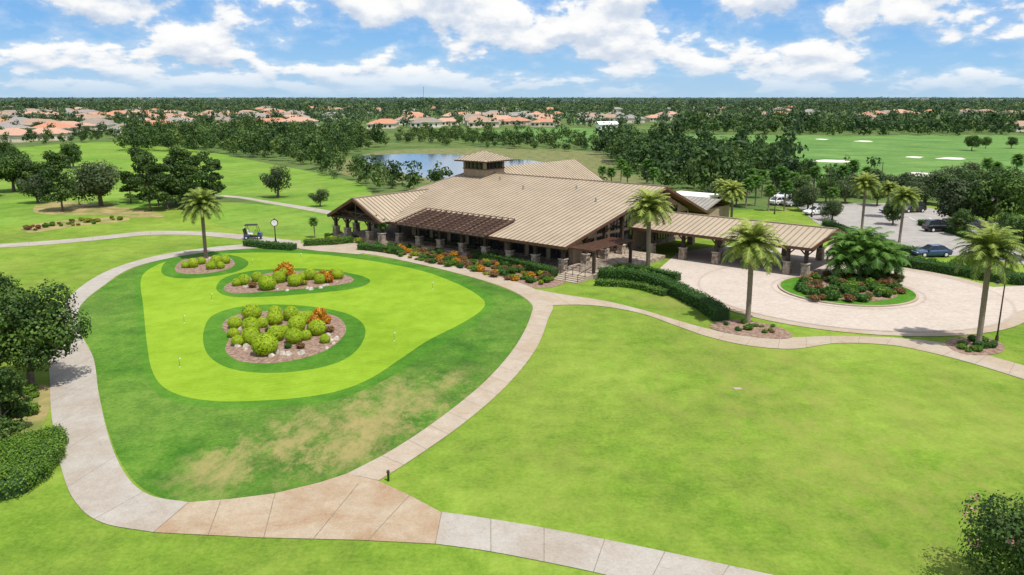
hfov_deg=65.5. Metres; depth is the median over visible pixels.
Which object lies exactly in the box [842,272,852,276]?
garden shrub
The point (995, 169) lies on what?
oak tree
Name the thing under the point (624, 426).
lawn
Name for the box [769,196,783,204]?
parked car
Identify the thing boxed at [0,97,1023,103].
forest
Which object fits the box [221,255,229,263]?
clipped shrub
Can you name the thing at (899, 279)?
garden shrub
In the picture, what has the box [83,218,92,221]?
garden shrub
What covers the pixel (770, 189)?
palm tree
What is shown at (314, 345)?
mulch bed
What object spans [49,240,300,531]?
cart path
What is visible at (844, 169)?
palm tree
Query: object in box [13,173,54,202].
oak tree
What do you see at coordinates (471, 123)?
house
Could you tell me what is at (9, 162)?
oak tree
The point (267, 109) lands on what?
house
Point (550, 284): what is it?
mulch bed
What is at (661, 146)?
tree belt
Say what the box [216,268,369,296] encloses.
bed collar
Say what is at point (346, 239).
hedge
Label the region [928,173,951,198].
oak tree
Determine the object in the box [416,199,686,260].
windows
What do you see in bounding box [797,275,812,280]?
garden shrub
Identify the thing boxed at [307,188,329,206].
tree
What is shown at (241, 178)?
fairway
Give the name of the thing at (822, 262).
paver drive
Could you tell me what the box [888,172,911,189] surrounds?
oak tree
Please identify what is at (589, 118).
house
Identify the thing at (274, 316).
clipped shrub
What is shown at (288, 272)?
croton shrub
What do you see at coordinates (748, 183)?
palm tree
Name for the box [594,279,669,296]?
hedge
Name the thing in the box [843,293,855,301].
garden shrub
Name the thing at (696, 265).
paver drive
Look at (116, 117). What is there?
tree belt
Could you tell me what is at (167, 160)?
pine tree
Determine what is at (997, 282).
street lamp
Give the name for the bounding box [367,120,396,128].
house
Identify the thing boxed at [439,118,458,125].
house
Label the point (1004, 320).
paver band
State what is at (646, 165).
palm tree
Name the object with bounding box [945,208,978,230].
oak tree
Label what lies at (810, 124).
tree belt
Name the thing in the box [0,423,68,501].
hedge
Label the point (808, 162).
oak tree
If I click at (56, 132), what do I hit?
house
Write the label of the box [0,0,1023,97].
sky
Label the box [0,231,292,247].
cart path
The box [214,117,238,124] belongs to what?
house
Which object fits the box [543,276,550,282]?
garden shrub
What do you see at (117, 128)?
house
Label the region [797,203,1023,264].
parking lot
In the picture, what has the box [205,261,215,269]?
clipped shrub
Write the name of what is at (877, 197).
oak tree
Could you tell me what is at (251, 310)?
clipped shrub
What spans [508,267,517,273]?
garden shrub
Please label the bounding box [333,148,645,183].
marsh
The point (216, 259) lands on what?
clipped shrub
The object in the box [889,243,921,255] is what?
hedge
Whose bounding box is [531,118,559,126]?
house
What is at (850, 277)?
garden shrub
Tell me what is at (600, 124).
white pavilion
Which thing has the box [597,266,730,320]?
hedge
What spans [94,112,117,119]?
house
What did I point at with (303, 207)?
cart path
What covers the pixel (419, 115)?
house
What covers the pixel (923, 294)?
paver band
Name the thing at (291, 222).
tee lawn
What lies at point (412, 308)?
putting green
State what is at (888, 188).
palm tree
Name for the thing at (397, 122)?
house
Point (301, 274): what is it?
clipped shrub
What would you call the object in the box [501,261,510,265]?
garden shrub
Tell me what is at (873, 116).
house
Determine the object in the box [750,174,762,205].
palm tree
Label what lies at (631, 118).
house
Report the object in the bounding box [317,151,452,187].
tree belt
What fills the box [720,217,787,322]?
palm tree
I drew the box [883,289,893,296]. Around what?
garden shrub
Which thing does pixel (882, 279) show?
garden shrub
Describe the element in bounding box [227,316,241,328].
clipped shrub
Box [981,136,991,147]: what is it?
oak tree
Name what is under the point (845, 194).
oak tree
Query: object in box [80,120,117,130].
house
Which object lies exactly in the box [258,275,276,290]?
clipped shrub
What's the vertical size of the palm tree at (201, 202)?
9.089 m
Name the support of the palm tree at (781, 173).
on the terrain at (391, 144)
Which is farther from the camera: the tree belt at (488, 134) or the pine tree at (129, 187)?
the tree belt at (488, 134)
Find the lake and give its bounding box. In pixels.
[362,154,542,179]
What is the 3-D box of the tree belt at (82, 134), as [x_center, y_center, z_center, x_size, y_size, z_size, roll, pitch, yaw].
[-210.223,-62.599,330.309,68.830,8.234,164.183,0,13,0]
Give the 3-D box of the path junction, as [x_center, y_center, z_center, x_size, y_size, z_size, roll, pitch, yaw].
[-10.195,10.953,40.017,13.430,0.001,7.030,0,13,0]
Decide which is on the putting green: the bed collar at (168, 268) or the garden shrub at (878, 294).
the bed collar at (168, 268)
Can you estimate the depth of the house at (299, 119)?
543.67 m
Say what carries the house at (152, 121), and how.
on the terrain at (391, 144)
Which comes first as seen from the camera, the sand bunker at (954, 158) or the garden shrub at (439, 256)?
the garden shrub at (439, 256)
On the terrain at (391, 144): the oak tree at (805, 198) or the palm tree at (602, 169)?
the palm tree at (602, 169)
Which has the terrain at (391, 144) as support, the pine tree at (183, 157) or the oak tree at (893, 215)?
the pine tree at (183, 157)
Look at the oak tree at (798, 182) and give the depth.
148.93 m
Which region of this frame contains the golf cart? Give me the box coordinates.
[242,224,262,239]
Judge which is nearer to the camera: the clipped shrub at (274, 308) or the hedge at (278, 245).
the clipped shrub at (274, 308)
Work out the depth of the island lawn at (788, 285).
80.95 m
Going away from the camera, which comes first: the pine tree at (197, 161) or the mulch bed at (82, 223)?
the mulch bed at (82, 223)
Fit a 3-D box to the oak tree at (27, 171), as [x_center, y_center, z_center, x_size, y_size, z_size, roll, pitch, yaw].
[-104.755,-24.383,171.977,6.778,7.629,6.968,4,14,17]
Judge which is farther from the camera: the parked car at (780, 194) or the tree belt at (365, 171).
the tree belt at (365, 171)
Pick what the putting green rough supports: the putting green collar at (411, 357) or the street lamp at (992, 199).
the putting green collar at (411, 357)
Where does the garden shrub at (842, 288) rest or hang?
on the mulch bed at (826, 283)
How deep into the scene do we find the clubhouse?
105.99 m
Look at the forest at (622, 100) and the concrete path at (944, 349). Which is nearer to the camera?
the concrete path at (944, 349)
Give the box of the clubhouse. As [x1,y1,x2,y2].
[327,150,846,283]
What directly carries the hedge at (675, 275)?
on the lawn at (624, 426)
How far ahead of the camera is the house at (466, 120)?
587.00 m
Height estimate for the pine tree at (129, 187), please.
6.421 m
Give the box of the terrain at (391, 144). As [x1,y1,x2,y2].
[1,98,1023,209]
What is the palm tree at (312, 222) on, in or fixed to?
on the lawn at (624, 426)
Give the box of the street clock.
[271,219,277,241]
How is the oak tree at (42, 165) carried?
on the fairway at (241, 178)
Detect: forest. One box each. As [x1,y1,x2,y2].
[0,96,1023,99]
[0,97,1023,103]
[0,97,1023,114]
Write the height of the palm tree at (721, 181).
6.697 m
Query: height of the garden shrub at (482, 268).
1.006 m
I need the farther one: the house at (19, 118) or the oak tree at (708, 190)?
the house at (19, 118)
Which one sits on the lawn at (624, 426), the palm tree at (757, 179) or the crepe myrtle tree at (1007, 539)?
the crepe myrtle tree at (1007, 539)
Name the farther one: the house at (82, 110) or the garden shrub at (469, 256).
the house at (82, 110)
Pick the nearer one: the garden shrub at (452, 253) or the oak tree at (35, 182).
the garden shrub at (452, 253)
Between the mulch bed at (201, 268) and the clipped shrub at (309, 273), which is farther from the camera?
the mulch bed at (201, 268)
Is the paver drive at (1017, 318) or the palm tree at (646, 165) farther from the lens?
the palm tree at (646, 165)
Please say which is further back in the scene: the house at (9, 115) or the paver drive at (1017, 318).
the house at (9, 115)
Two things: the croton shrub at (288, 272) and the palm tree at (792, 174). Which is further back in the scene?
the palm tree at (792, 174)
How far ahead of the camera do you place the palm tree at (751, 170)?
166.14 m
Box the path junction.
[155,473,440,543]
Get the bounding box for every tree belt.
[0,105,1023,131]
[0,111,301,134]
[0,127,118,144]
[113,115,389,163]
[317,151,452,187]
[383,122,605,149]
[590,119,812,189]
[677,108,1023,135]
[718,154,1022,196]
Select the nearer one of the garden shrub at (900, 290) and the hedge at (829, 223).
the garden shrub at (900, 290)
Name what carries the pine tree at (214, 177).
on the terrain at (391, 144)
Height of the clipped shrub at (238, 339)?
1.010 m
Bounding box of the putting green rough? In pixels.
[78,249,532,501]
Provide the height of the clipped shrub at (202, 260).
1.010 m
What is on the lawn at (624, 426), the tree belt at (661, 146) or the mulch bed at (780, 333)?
the mulch bed at (780, 333)
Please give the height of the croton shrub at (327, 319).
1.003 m
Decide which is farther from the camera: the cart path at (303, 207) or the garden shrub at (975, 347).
the cart path at (303, 207)
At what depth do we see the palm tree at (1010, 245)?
94.42 m
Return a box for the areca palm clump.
[822,226,911,277]
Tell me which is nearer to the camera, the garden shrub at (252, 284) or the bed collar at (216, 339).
the bed collar at (216, 339)
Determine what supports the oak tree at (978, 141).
on the fairway at (893, 152)
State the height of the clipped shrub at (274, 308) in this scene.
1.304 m
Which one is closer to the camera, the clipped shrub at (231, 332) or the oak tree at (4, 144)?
the clipped shrub at (231, 332)
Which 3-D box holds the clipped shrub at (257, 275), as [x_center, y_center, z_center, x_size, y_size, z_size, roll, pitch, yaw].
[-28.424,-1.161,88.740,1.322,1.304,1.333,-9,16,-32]
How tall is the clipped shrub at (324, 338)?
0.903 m
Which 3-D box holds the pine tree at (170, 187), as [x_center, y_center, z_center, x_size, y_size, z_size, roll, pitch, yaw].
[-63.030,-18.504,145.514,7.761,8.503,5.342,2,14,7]
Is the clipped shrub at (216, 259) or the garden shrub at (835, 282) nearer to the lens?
the garden shrub at (835, 282)
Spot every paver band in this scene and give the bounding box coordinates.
[697,261,1016,331]
[771,275,926,308]
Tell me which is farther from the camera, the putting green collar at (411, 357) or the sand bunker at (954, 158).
the sand bunker at (954, 158)
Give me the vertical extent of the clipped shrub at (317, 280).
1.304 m
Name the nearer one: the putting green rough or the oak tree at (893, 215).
the putting green rough
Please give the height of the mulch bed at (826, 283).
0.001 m
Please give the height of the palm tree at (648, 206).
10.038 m
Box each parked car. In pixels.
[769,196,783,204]
[773,192,791,197]
[781,198,803,206]
[802,206,822,214]
[906,202,926,212]
[911,244,952,256]
[921,219,950,231]
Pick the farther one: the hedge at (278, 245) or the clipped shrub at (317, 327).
the hedge at (278, 245)
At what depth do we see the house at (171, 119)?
532.44 m
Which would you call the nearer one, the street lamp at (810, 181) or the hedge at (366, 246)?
the hedge at (366, 246)
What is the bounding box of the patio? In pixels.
[297,241,372,253]
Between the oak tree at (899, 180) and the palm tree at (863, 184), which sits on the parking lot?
the palm tree at (863, 184)
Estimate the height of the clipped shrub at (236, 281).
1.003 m
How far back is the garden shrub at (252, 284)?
85.55 m
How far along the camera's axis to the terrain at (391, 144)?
324.92 m
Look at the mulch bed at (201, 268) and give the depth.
95.37 m
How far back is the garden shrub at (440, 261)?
97.50 m
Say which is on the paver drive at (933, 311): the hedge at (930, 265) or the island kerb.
the island kerb
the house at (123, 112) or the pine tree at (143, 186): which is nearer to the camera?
the pine tree at (143, 186)
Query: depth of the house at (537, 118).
625.67 m
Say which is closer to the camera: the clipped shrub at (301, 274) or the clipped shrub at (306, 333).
the clipped shrub at (306, 333)
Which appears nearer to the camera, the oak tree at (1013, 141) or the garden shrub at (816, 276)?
the garden shrub at (816, 276)
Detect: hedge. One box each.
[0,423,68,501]
[242,238,298,250]
[303,235,354,245]
[356,242,402,254]
[406,235,477,248]
[472,250,558,276]
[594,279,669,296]
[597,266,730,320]
[612,263,681,281]
[821,220,887,243]
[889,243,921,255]
[897,254,1023,285]
[916,219,978,239]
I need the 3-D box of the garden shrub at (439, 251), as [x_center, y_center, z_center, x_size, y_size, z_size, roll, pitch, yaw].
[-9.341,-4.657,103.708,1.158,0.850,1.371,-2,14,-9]
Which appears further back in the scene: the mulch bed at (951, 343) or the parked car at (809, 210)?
the parked car at (809, 210)
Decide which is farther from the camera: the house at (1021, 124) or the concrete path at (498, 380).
the house at (1021, 124)
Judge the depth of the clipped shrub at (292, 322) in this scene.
69.28 m
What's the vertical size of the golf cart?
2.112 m
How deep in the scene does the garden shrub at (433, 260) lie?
98.07 m
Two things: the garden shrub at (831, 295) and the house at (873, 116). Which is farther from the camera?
the house at (873, 116)
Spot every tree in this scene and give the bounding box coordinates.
[0,140,19,155]
[0,150,32,191]
[0,271,21,297]
[0,278,91,383]
[5,156,39,183]
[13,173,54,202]
[29,161,62,182]
[37,150,78,210]
[59,142,81,166]
[61,160,122,205]
[119,146,145,191]
[119,171,143,202]
[125,150,169,210]
[138,163,171,205]
[145,163,182,208]
[162,154,183,202]
[167,146,200,205]
[176,187,223,257]
[178,164,203,200]
[187,151,221,195]
[201,157,226,198]
[259,165,291,197]
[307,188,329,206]
[308,217,318,237]
[376,218,387,229]
[597,165,607,176]
[605,167,616,180]
[616,159,627,181]
[621,166,633,182]
[623,186,674,265]
[641,158,654,183]
[646,167,659,184]
[703,182,721,198]
[711,178,733,195]
[717,180,745,217]
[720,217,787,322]
[726,185,745,205]
[741,177,755,207]
[744,168,755,194]
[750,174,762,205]
[755,169,768,197]
[763,184,778,210]
[769,166,777,191]
[774,166,789,191]
[779,180,794,210]
[786,174,811,205]
[788,171,799,181]
[791,184,821,208]
[799,158,820,178]
[808,166,822,186]
[815,179,842,202]
[818,199,844,220]
[826,187,839,200]
[834,179,856,202]
[836,165,851,175]
[842,172,876,196]
[848,159,861,174]
[848,171,882,228]
[860,166,872,172]
[866,181,888,205]
[873,169,892,182]
[878,180,898,216]
[882,201,906,224]
[887,184,922,242]
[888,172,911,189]
[903,169,951,203]
[905,181,931,201]
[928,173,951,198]
[932,177,990,217]
[938,161,982,179]
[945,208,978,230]
[950,220,1023,344]
[952,490,1023,574]
[960,168,995,191]
[963,135,984,150]
[965,169,1023,226]
[974,192,1004,223]
[980,157,994,170]
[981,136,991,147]
[987,166,1021,193]
[990,211,1023,232]
[991,161,1003,170]
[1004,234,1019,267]
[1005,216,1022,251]
[1006,137,1018,147]
[1006,217,1023,258]
[1010,153,1023,171]
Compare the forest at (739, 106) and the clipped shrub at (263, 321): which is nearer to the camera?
the clipped shrub at (263, 321)
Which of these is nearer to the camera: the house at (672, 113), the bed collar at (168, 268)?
the bed collar at (168, 268)
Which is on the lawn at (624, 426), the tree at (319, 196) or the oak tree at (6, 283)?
the oak tree at (6, 283)
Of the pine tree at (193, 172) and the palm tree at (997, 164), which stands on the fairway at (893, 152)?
the palm tree at (997, 164)
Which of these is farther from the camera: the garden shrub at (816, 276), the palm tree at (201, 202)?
the palm tree at (201, 202)
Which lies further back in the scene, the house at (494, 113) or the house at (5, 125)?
the house at (494, 113)
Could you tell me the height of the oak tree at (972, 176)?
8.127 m
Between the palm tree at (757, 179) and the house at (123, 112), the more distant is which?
the house at (123, 112)
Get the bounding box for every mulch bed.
[5,384,50,435]
[21,217,129,232]
[33,202,163,216]
[175,256,234,273]
[222,311,345,362]
[224,271,352,292]
[407,251,564,287]
[709,319,792,338]
[810,279,897,300]
[945,336,1004,354]
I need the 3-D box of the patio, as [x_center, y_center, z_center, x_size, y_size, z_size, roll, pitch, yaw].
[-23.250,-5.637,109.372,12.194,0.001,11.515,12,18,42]
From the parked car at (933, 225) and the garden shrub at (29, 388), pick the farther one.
the parked car at (933, 225)
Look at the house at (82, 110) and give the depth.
893.02 m
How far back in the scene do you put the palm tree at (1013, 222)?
104.53 m
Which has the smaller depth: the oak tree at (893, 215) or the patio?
the patio
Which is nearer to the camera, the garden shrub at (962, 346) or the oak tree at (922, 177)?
the garden shrub at (962, 346)
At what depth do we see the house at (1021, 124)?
473.83 m
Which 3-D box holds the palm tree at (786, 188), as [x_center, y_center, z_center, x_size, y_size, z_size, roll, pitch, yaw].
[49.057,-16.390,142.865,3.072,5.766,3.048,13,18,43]
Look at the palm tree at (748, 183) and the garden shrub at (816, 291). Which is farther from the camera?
the palm tree at (748, 183)
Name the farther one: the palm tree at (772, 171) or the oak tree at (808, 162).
the oak tree at (808, 162)
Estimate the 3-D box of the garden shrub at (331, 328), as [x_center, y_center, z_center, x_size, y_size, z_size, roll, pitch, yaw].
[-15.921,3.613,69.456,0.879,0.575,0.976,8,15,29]
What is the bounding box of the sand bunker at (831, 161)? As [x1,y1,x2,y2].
[813,160,848,161]
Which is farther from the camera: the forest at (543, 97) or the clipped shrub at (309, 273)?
the forest at (543, 97)
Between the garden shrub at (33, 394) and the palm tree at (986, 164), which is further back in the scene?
the palm tree at (986, 164)
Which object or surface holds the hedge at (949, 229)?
on the lawn at (624, 426)
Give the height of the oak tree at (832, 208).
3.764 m
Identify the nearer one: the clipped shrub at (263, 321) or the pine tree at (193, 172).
the clipped shrub at (263, 321)
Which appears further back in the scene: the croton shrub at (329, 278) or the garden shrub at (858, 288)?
the croton shrub at (329, 278)
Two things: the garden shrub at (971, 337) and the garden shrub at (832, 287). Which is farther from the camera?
the garden shrub at (832, 287)
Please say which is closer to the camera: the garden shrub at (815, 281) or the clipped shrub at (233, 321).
the clipped shrub at (233, 321)
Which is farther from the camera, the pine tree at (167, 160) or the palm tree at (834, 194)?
the pine tree at (167, 160)
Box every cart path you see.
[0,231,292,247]
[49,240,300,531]
[215,195,330,213]
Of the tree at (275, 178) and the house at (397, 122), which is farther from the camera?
the house at (397, 122)
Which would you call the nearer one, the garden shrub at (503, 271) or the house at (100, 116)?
the garden shrub at (503, 271)
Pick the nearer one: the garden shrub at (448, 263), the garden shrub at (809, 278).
the garden shrub at (809, 278)
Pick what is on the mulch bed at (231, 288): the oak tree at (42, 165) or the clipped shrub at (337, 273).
the clipped shrub at (337, 273)
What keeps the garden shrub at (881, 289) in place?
on the mulch bed at (826, 283)
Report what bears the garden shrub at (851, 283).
on the mulch bed at (826, 283)
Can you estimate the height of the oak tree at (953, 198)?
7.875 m
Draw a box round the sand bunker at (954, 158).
[935,157,963,159]
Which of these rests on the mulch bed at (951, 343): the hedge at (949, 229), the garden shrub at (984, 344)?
the garden shrub at (984, 344)
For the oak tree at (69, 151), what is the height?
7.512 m
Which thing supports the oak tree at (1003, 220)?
on the parking lot
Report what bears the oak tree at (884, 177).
on the terrain at (391, 144)
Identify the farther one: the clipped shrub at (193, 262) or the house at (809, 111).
the house at (809, 111)
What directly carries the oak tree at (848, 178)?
on the terrain at (391, 144)
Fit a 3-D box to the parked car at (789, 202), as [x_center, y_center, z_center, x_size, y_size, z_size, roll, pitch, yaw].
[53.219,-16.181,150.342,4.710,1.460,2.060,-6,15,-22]
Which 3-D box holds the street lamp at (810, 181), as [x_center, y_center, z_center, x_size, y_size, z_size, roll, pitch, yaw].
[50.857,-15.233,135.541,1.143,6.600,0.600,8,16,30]
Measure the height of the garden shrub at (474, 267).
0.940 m
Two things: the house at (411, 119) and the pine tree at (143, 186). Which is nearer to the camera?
the pine tree at (143, 186)
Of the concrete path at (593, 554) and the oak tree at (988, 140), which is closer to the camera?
the concrete path at (593, 554)
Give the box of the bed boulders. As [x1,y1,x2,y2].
[206,257,339,356]
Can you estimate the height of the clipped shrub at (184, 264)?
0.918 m
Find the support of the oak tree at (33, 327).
on the lawn at (624, 426)
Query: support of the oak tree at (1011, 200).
on the parking lot
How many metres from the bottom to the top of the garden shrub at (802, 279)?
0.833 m
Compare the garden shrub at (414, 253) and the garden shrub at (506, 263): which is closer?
the garden shrub at (506, 263)
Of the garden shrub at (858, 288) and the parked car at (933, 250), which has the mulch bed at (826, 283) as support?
the garden shrub at (858, 288)
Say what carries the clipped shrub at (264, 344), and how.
on the mulch bed at (314, 345)
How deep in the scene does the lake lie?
253.91 m
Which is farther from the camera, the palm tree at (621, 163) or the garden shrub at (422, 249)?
the palm tree at (621, 163)
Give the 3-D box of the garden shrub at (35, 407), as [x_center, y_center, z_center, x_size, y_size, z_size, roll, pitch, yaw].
[-31.152,7.840,51.506,1.246,0.893,1.200,0,13,0]
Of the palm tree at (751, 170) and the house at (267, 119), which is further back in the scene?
the house at (267, 119)
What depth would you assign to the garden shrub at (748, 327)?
70.01 m
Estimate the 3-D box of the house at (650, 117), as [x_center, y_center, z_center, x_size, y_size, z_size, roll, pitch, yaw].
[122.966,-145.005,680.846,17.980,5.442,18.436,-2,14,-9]
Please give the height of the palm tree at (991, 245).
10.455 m
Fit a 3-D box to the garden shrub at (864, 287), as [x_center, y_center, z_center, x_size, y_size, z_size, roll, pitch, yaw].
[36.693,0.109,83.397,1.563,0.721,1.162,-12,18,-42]
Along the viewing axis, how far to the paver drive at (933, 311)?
76.51 m
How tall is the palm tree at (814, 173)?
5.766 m
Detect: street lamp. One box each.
[809,180,814,216]
[990,197,997,222]
[994,280,1005,340]
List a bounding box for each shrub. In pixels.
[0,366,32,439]
[20,383,38,394]
[21,401,40,415]
[28,391,39,397]
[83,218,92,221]
[181,261,189,267]
[187,258,198,267]
[197,257,205,263]
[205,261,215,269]
[210,255,221,264]
[216,261,224,268]
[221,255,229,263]
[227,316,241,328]
[227,328,238,337]
[231,335,243,345]
[232,278,240,285]
[238,274,250,284]
[240,327,259,344]
[241,304,261,318]
[241,317,260,331]
[248,281,257,287]
[251,271,262,281]
[251,332,278,355]
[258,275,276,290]
[258,317,268,327]
[266,311,282,324]
[267,325,284,340]
[268,305,281,312]
[272,271,285,282]
[277,261,293,273]
[278,325,289,333]
[282,306,298,320]
[284,328,302,343]
[284,343,291,348]
[285,270,295,275]
[287,274,301,286]
[287,316,305,330]
[295,312,309,323]
[295,342,305,347]
[298,272,305,279]
[302,330,311,340]
[304,268,316,279]
[307,314,319,323]
[307,319,326,335]
[313,307,326,319]
[314,273,325,283]
[315,270,328,278]
[319,334,329,343]
[321,315,331,323]
[325,274,333,282]
[326,325,334,331]
[332,269,343,278]
[404,243,411,247]
[410,251,418,255]
[419,247,427,251]
[429,258,436,262]
[436,248,443,253]
[436,254,443,259]
[437,259,444,263]
[443,261,453,266]
[450,251,459,257]
[464,254,473,258]
[465,261,472,265]
[470,264,479,271]
[477,264,485,271]
[488,271,499,276]
[497,268,509,274]
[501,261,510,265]
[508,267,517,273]
[525,271,535,276]
[526,276,534,282]
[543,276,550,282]
[742,324,753,329]
[794,282,808,287]
[796,285,809,291]
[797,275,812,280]
[798,277,808,281]
[806,287,820,295]
[808,294,820,299]
[810,273,820,278]
[813,279,820,283]
[818,293,826,299]
[824,284,838,289]
[825,291,841,299]
[827,275,838,281]
[829,279,842,285]
[839,284,850,293]
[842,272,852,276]
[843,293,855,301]
[844,289,855,294]
[845,275,856,280]
[848,281,859,287]
[852,275,864,281]
[853,286,863,291]
[854,293,870,301]
[859,285,868,291]
[864,277,875,286]
[867,284,877,290]
[872,286,888,295]
[875,292,882,296]
[876,276,884,282]
[883,278,897,285]
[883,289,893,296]
[887,283,902,288]
[893,287,907,292]
[894,277,902,282]
[957,343,967,348]
[966,334,975,341]
[969,345,982,351]
[974,341,989,347]
[982,336,989,341]
[987,341,997,347]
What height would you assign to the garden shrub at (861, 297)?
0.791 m
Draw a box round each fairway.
[0,142,371,226]
[478,128,1023,190]
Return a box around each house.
[0,114,25,117]
[0,123,29,129]
[0,128,37,141]
[1,110,16,112]
[4,120,29,123]
[10,117,28,119]
[17,119,59,128]
[30,122,77,132]
[32,128,71,140]
[60,121,95,131]
[76,109,92,112]
[77,114,99,118]
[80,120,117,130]
[90,114,113,120]
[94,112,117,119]
[107,123,137,134]
[110,111,129,116]
[144,120,175,124]
[165,118,193,122]
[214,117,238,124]
[250,114,269,117]
[253,118,278,123]
[262,108,278,112]
[279,117,318,125]
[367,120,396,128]
[378,119,398,126]
[394,116,418,124]
[407,113,428,117]
[409,117,442,127]
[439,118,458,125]
[463,116,483,124]
[464,114,480,116]
[467,117,499,127]
[484,112,504,116]
[491,115,510,124]
[501,117,531,125]
[505,112,523,116]
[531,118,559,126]
[533,115,559,120]
[577,116,595,122]
[599,114,616,120]
[615,114,645,122]
[644,115,659,120]
[656,111,679,116]
[805,109,813,114]
[857,113,876,119]
[1007,121,1023,131]
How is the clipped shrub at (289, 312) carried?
on the mulch bed at (314, 345)
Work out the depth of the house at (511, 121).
577.12 m
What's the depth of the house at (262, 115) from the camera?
650.27 m
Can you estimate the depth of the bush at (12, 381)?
47.14 m
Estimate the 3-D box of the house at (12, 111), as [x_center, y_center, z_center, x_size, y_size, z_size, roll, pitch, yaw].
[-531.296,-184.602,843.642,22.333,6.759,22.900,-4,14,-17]
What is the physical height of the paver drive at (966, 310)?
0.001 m
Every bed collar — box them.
[161,254,247,277]
[203,304,365,372]
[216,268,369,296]
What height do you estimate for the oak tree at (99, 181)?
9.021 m
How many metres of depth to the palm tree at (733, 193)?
123.62 m
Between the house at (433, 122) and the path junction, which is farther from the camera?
the house at (433, 122)
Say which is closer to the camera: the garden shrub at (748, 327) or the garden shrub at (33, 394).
the garden shrub at (33, 394)
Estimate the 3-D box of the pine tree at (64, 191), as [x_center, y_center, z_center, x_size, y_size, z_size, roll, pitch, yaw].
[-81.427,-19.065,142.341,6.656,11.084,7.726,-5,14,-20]
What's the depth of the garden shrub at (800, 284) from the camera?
83.99 m
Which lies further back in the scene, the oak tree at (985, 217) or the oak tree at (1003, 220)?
the oak tree at (985, 217)
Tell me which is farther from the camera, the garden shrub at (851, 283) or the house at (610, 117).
the house at (610, 117)
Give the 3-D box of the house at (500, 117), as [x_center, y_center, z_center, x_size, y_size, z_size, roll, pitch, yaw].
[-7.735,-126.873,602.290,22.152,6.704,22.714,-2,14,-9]
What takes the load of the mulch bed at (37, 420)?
on the lawn at (624, 426)
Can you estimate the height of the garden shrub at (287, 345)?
0.493 m
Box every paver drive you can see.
[660,246,825,299]
[695,266,1023,335]
[714,267,1010,331]
[814,243,863,273]
[947,286,1023,328]
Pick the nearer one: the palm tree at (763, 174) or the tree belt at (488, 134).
the palm tree at (763, 174)
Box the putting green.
[141,252,484,400]
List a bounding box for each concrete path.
[308,245,552,479]
[436,512,770,574]
[526,287,1023,378]
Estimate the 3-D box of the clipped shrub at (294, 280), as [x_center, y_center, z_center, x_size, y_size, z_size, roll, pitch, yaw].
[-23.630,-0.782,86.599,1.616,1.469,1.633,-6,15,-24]
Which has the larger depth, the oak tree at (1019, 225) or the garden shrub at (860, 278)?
the oak tree at (1019, 225)
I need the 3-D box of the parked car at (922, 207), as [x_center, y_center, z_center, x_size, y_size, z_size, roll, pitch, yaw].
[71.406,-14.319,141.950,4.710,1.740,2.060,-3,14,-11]
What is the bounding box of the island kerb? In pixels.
[778,275,918,306]
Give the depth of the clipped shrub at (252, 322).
68.97 m
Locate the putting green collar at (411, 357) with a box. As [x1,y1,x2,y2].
[135,250,493,408]
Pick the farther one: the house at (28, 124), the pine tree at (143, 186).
the house at (28, 124)
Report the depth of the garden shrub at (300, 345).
64.86 m
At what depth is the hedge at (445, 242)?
108.45 m
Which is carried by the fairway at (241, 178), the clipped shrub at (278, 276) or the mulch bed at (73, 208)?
the mulch bed at (73, 208)
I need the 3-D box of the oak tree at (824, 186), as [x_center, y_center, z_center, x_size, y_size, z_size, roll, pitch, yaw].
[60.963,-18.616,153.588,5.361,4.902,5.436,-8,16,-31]
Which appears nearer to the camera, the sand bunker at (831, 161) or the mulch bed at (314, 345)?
the mulch bed at (314, 345)
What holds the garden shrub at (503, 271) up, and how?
on the mulch bed at (550, 284)
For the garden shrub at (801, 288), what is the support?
on the island lawn at (788, 285)
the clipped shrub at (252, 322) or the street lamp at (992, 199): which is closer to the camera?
the clipped shrub at (252, 322)
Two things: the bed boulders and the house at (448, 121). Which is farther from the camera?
the house at (448, 121)
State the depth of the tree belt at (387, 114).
624.93 m
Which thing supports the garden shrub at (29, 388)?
on the mulch bed at (37, 420)
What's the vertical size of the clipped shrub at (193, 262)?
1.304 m
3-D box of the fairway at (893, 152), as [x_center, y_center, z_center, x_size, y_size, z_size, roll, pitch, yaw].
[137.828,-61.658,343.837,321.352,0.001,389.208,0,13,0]
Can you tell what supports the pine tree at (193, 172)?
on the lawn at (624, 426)
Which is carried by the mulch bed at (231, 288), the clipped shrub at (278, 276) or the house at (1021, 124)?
the clipped shrub at (278, 276)
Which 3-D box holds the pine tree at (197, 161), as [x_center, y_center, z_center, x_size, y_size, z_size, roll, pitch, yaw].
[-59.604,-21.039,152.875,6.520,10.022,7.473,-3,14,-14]
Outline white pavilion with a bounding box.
[595,121,618,129]
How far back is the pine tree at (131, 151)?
156.73 m
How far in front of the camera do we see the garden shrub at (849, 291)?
80.69 m
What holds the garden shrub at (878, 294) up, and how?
on the mulch bed at (826, 283)
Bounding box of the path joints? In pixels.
[154,483,441,543]
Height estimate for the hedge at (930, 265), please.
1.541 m
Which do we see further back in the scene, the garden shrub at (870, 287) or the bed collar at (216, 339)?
the garden shrub at (870, 287)
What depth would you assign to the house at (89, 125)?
469.85 m
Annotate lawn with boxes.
[0,204,1023,574]
[211,202,332,235]
[780,276,915,304]
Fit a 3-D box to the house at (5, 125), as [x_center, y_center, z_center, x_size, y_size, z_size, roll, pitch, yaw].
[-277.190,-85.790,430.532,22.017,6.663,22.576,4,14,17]

